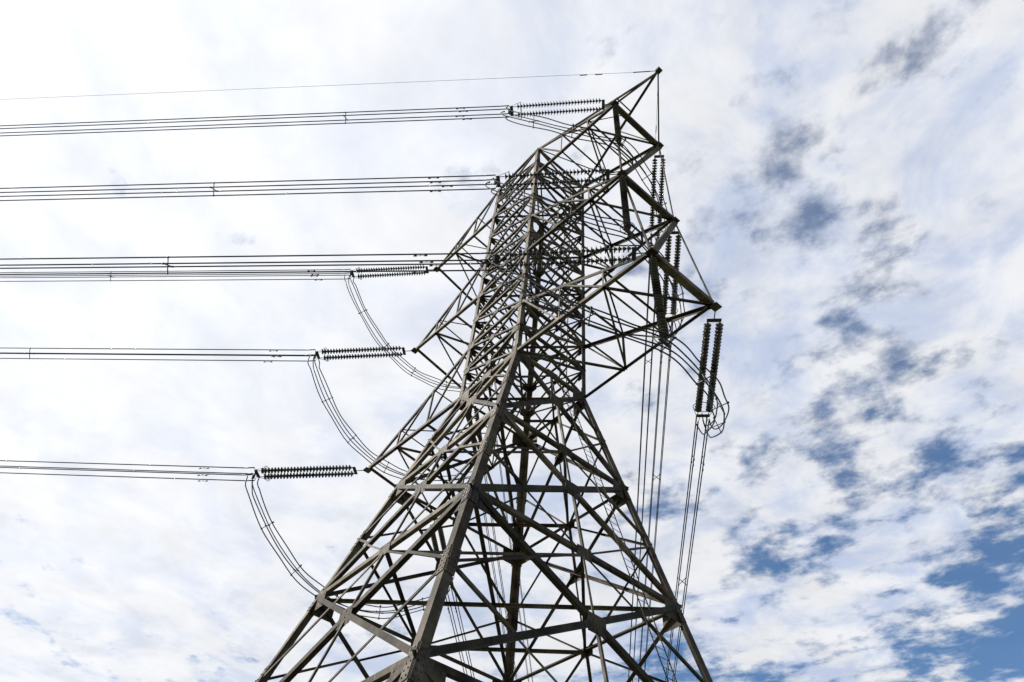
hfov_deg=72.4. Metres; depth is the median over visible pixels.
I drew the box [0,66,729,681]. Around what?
transmission tower
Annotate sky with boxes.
[0,0,1023,681]
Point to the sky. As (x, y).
(845, 178)

